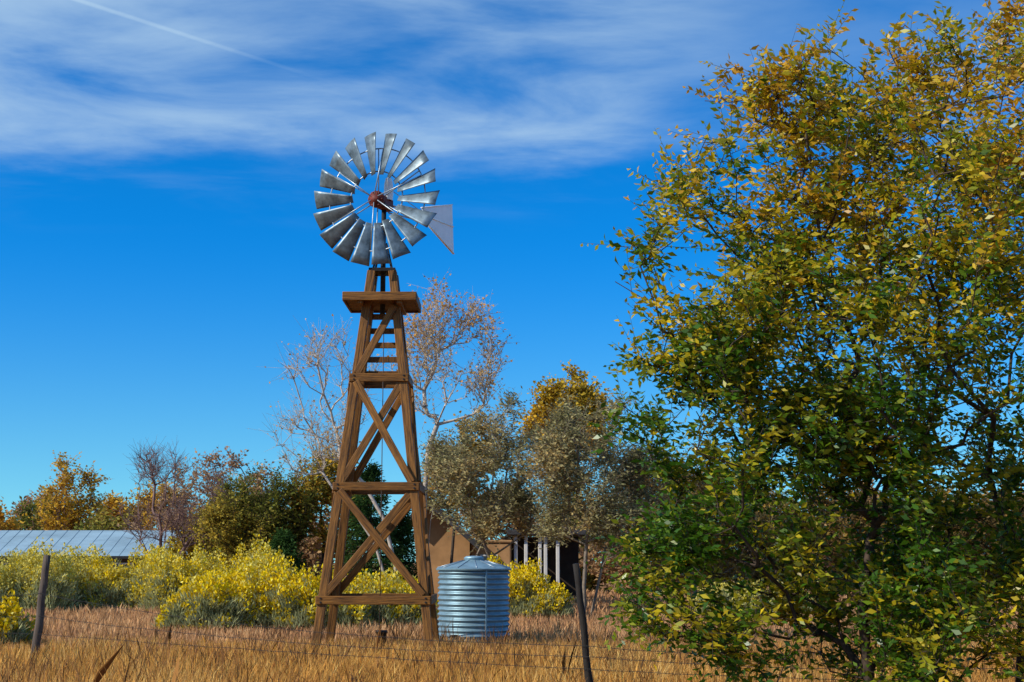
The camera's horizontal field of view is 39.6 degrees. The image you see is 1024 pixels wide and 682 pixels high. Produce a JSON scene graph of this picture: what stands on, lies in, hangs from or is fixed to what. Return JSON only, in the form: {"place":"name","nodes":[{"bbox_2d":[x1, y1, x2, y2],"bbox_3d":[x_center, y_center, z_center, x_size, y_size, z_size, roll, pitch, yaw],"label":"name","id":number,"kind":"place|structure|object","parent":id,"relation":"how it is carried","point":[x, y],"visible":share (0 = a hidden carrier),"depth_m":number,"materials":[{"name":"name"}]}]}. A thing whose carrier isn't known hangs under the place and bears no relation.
{"place":"outdoors","nodes":[
{"label":"outdoors","id":0,"kind":"place"},
{"bbox_2d":[0,631,1015,681],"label":"dry grass","id":1,"kind":"structure","parent":0,"point":[370,668],"depth_m":20.20,"materials":[{"name":"beige plant"}]},
{"bbox_2d":[1,563,1017,681],"bbox_3d":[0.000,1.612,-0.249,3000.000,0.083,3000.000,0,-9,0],"label":"ground","id":2,"kind":"structure","parent":0,"point":[421,640],"depth_m":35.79,"materials":[{"name":"brown plant"}]},
{"bbox_2d":[0,589,35,649],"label":"rabbitbrush shrub","id":3,"kind":"object","parent":2,"relation":"on","point":[12,625],"visible":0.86,"depth_m":25.39,"materials":[{"name":"yellow plant"}]},
{"bbox_2d":[30,555,50,656],"bbox_3d":[-7.665,4.410,23.099,0.255,1.858,0.148,0,-9,0],"label":"fence post","id":4,"kind":"object","parent":2,"relation":"on","point":[38,628],"visible":0.8,"depth_m":23.07,"materials":[{"name":"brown wood"}]},
{"bbox_2d":[1,592,1011,681],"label":"barbed wire fence","id":5,"kind":"object","parent":4,"relation":"attached to","point":[421,660],"visible":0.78,"depth_m":18.06,"materials":[{"name":"metal"}]},
{"bbox_2d":[0,536,110,611],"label":"rabbitbrush shrub","id":6,"kind":"object","parent":2,"relation":"on","point":[23,575],"visible":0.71,"depth_m":44.32,"materials":[{"name":"yellow plant"}]},
{"bbox_2d":[0,530,203,577],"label":"metal roof barn","id":7,"kind":"structure","parent":2,"relation":"on","point":[117,544],"depth_m":70.74,"materials":[{"name":"metal"}]},
{"bbox_2d":[108,436,242,556],"bbox_3d":[-12.672,6.694,53.492,5.504,6.458,3.624,0,-9,0],"label":"bare elm tree","id":8,"kind":"object","parent":2,"relation":"on","point":[154,476],"visible":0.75,"depth_m":53.45,"materials":[{"name":"brown plant"}]},
{"bbox_2d":[70,534,298,610],"bbox_3d":[-10.418,7.488,45.961,8.136,2.556,4.204,0,-9,0],"label":"rabbitbrush shrub","id":9,"kind":"object","parent":2,"relation":"on","point":[154,581],"visible":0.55,"depth_m":45.25,"materials":[{"name":"yellow plant"}]},
{"bbox_2d":[166,485,265,564],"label":"autumn tree","id":10,"kind":"object","parent":2,"relation":"on","point":[179,546],"visible":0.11,"depth_m":54.81,"materials":[{"name":"brown plant"}]},
{"bbox_2d":[176,566,272,593],"bbox_3d":[-8.667,7.582,43.365,3.563,1.485,4.303,0,-9,0],"label":"rabbitbrush shrub","id":11,"kind":"object","parent":2,"relation":"on","point":[225,571],"visible":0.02,"depth_m":44.10,"materials":[{"name":"yellow plant"}]},
{"bbox_2d":[151,557,361,630],"bbox_3d":[-5.882,6.037,34.151,5.070,1.747,3.934,0,-9,0],"label":"rabbitbrush shrub","id":12,"kind":"object","parent":2,"relation":"on","point":[249,598],"visible":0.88,"depth_m":33.17,"materials":[{"name":"yellow plant"}]},
{"bbox_2d":[186,462,331,570],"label":"autumn tree","id":13,"kind":"object","parent":2,"relation":"on","point":[225,512],"visible":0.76,"depth_m":49.00,"materials":[{"name":"green plant"}]},
{"bbox_2d":[265,525,314,580],"bbox_3d":[-7.786,7.697,47.878,3.115,3.067,3.022,0,-9,0],"label":"bush","id":14,"kind":"object","parent":2,"relation":"on","point":[285,540],"visible":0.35,"depth_m":47.83,"materials":[{"name":"green plant"}]},
{"bbox_2d":[248,314,396,575],"bbox_3d":[-6.350,4.003,47.989,3.971,10.098,4.090,-9,-12,44],"label":"bare cottonwood tree","id":15,"kind":"object","parent":2,"relation":"on","point":[338,440],"visible":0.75,"depth_m":48.20,"materials":[{"name":"grey plant"}]},
{"bbox_2d":[283,445,379,572],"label":"autumn tree","id":16,"kind":"object","parent":2,"relation":"on","point":[330,472],"visible":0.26,"depth_m":50.22,"materials":[{"name":"green plant"}]},
{"bbox_2d":[332,459,413,584],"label":"spruce tree","id":17,"kind":"object","parent":2,"relation":"on","point":[371,472],"visible":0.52,"depth_m":48.91,"materials":[{"name":"green plant"}]},
{"bbox_2d":[324,563,438,628],"bbox_3d":[-3.078,6.230,34.858,2.878,1.596,3.806,0,-9,0],"label":"rabbitbrush shrub","id":18,"kind":"object","parent":2,"relation":"on","point":[392,583],"visible":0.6,"depth_m":34.05,"materials":[{"name":"yellow plant"}]},
{"bbox_2d":[375,630,387,645],"bbox_3d":[-2.330,5.380,25.376,0.220,0.430,0.220,0,-9,0],"label":"well casing","id":19,"kind":"object","parent":2,"relation":"on","point":[383,632],"visible":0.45,"depth_m":25.33,"materials":[{"name":"metal"}]},
{"bbox_2d":[311,132,454,651],"bbox_3d":[-2.478,1.004,27.061,2.609,9.725,3.182,0,-9,0],"label":"windmill","id":20,"kind":"object","parent":2,"relation":"on","point":[395,304],"visible":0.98,"depth_m":26.47,"materials":[{"name":"wood"}]},
{"bbox_2d":[383,500,418,582],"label":"spruce tree","id":21,"kind":"object","parent":2,"relation":"on","point":[404,526],"visible":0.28,"depth_m":49.84,"materials":[{"name":"green plant"}]},
{"bbox_2d":[416,506,470,599],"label":"walls","id":22,"kind":"structure","parent":2,"relation":"on","point":[439,540],"depth_m":55.43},
{"bbox_2d":[427,502,478,548],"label":"roof","id":23,"kind":"structure","parent":22,"relation":"on","point":[472,541],"depth_m":55.04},
{"bbox_2d":[380,267,516,538],"bbox_3d":[-2.496,3.353,50.994,4.751,12.279,4.131,-5,-10,27],"label":"bare cottonwood tree","id":24,"kind":"object","parent":2,"relation":"on","point":[436,354],"visible":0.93,"depth_m":51.55,"materials":[{"name":"grey plant"}]},
{"bbox_2d":[421,410,503,562],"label":"golden cottonwood tree","id":25,"kind":"object","parent":2,"relation":"on","point":[454,503],"visible":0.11,"depth_m":51.47,"materials":[{"name":"plant"}]},
{"bbox_2d":[436,556,511,641],"bbox_3d":[-0.775,5.230,28.839,1.539,1.734,1.539,3,-9,-20],"label":"water tank","id":26,"kind":"object","parent":2,"relation":"on","point":[473,593],"visible":0.92,"depth_m":28.24,"materials":[{"name":"metal"}]},
{"bbox_2d":[418,384,545,560],"bbox_3d":[-1.004,4.960,44.814,4.579,7.223,3.753,3,-9,-18],"label":"olive tree","id":27,"kind":"object","parent":2,"relation":"on","point":[454,472],"visible":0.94,"depth_m":44.36,"materials":[{"name":"green plant"}]},
{"bbox_2d":[470,543,510,565],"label":"wing walls","id":28,"kind":"structure","parent":2,"relation":"on","point":[505,555],"depth_m":55.70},
{"bbox_2d":[474,540,512,542],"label":"wing parapet","id":29,"kind":"structure","parent":28,"relation":"on","point":[504,541],"depth_m":55.71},
{"bbox_2d":[0,606,1016,681],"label":"weed stalks","id":30,"kind":"object","parent":2,"relation":"on","point":[101,671],"visible":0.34,"depth_m":20.57,"materials":[{"name":"brown plant"}]},
{"bbox_2d":[0,446,1023,595],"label":"distant trees","id":31,"kind":"object","parent":2,"relation":"on","point":[42,513],"visible":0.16,"depth_m":84.51,"materials":[{"name":"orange plant"}]},
{"bbox_2d":[25,582,1023,614],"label":"dry grass","id":32,"kind":"structure","parent":2,"relation":"on","point":[600,602],"depth_m":52.39,"materials":[{"name":"brown plant"}]},
{"bbox_2d":[487,552,576,617],"bbox_3d":[0.274,7.029,40.974,3.560,1.889,2.286,-5,-10,29],"label":"rabbitbrush shrub","id":33,"kind":"object","parent":2,"relation":"on","point":[529,594],"visible":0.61,"depth_m":40.24,"materials":[{"name":"yellow plant"}]},
{"bbox_2d":[515,359,616,529],"bbox_3d":[2.273,5.787,59.782,4.642,10.153,3.904,0,-9,0],"label":"golden cottonwood tree","id":34,"kind":"object","parent":2,"relation":"on","point":[585,392],"visible":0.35,"depth_m":59.78,"materials":[{"name":"yellow plant"}]},
{"bbox_2d":[573,563,592,681],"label":"fence post","id":35,"kind":"object","parent":2,"relation":"on","point":[583,622],"visible":0.99,"depth_m":16.66,"materials":[{"name":"brown wood"}]},
{"bbox_2d":[500,385,684,614],"bbox_3d":[2.449,4.829,42.756,5.842,6.858,3.806,0,-9,0],"label":"olive tree","id":36,"kind":"object","parent":2,"relation":"on","point":[560,467],"visible":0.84,"depth_m":42.30,"materials":[{"name":"green plant"}]},
{"bbox_2d":[598,436,792,598],"bbox_3d":[5.913,5.848,45.574,6.289,5.698,3.833,0,-9,0],"label":"olive tree","id":37,"kind":"object","parent":2,"relation":"on","point":[730,564],"visible":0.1,"depth_m":44.98,"materials":[{"name":"green plant"}]},
{"bbox_2d":[691,578,813,614],"bbox_3d":[7.116,7.499,41.742,4.324,1.169,2.256,4,-10,-25],"label":"rabbitbrush shrub","id":38,"kind":"object","parent":2,"relation":"on","point":[721,588],"visible":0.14,"depth_m":41.24,"materials":[{"name":"plant"}]},
{"bbox_2d":[580,0,1023,681],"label":"leafy tree","id":39,"kind":"object","parent":2,"relation":"on","point":[728,348],"visible":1,"depth_m":12.01,"materials":[{"name":"green plant"}]},
{"bbox_2d":[732,473,943,602],"bbox_3d":[10.669,6.604,47.604,7.534,4.826,3.978,0,-9,0],"label":"olive tree","id":40,"kind":"object","parent":2,"relation":"on","point":[856,519],"visible":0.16,"depth_m":46.94,"materials":[{"name":"green plant"}]},
{"bbox_2d":[878,479,1023,588],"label":"olive tree","id":41,"kind":"object","parent":2,"relation":"on","point":[990,519],"visible":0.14,"depth_m":48.81,"materials":[{"name":"green plant"}]},
{"bbox_2d":[0,0,1023,562],"label":"sky","id":42,"kind":"structure","parent":0,"point":[162,162],"materials":[{"name":"blue"}]},
{"bbox_2d":[514,535,517,567],"bbox_3d":[0.150,8.940,55.789,0.140,2.600,0.140,0,-9,0],"label":"porch post","id":43,"kind":"object","parent":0,"point":[516,551],"visible":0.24,"depth_m":55.83,"materials":[{"name":"white wood"}]},
{"bbox_2d":[524,536,527,569],"bbox_3d":[0.550,8.940,55.789,0.140,2.600,0.140,0,-9,0],"label":"porch post","id":44,"kind":"object","parent":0,"point":[525,550],"visible":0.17,"depth_m":55.83,"materials":[{"name":"white wood"}]},
{"bbox_2d":[507,530,585,535],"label":"porch roof","id":45,"kind":"structure","parent":44,"relation":"on","point":[516,532],"depth_m":55.71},
{"bbox_2d":[538,535,541,572],"bbox_3d":[1.100,8.940,55.789,0.140,2.600,0.140,0,-9,0],"label":"porch post","id":46,"kind":"object","parent":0,"point":[540,551],"visible":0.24,"depth_m":55.82,"materials":[{"name":"white wood"}]},
{"bbox_2d":[511,537,578,597],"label":"porch back wall","id":47,"kind":"structure","parent":0,"point":[569,555],"depth_m":58.67,"materials":[{"name":"black wood"}]},
{"bbox_2d":[544,537,547,587],"bbox_3d":[1.320,8.940,55.789,0.140,2.600,0.140,0,-9,0],"label":"porch post","id":48,"kind":"object","parent":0,"point":[545,560],"visible":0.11,"depth_m":55.78,"materials":[{"name":"white wood"}]},
{"bbox_2d":[556,540,559,584],"bbox_3d":[1.800,8.940,55.789,0.140,2.600,0.140,0,-9,0],"label":"porch post","id":49,"kind":"object","parent":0,"point":[557,563],"visible":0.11,"depth_m":55.76,"materials":[{"name":"white wood"}]}
]}

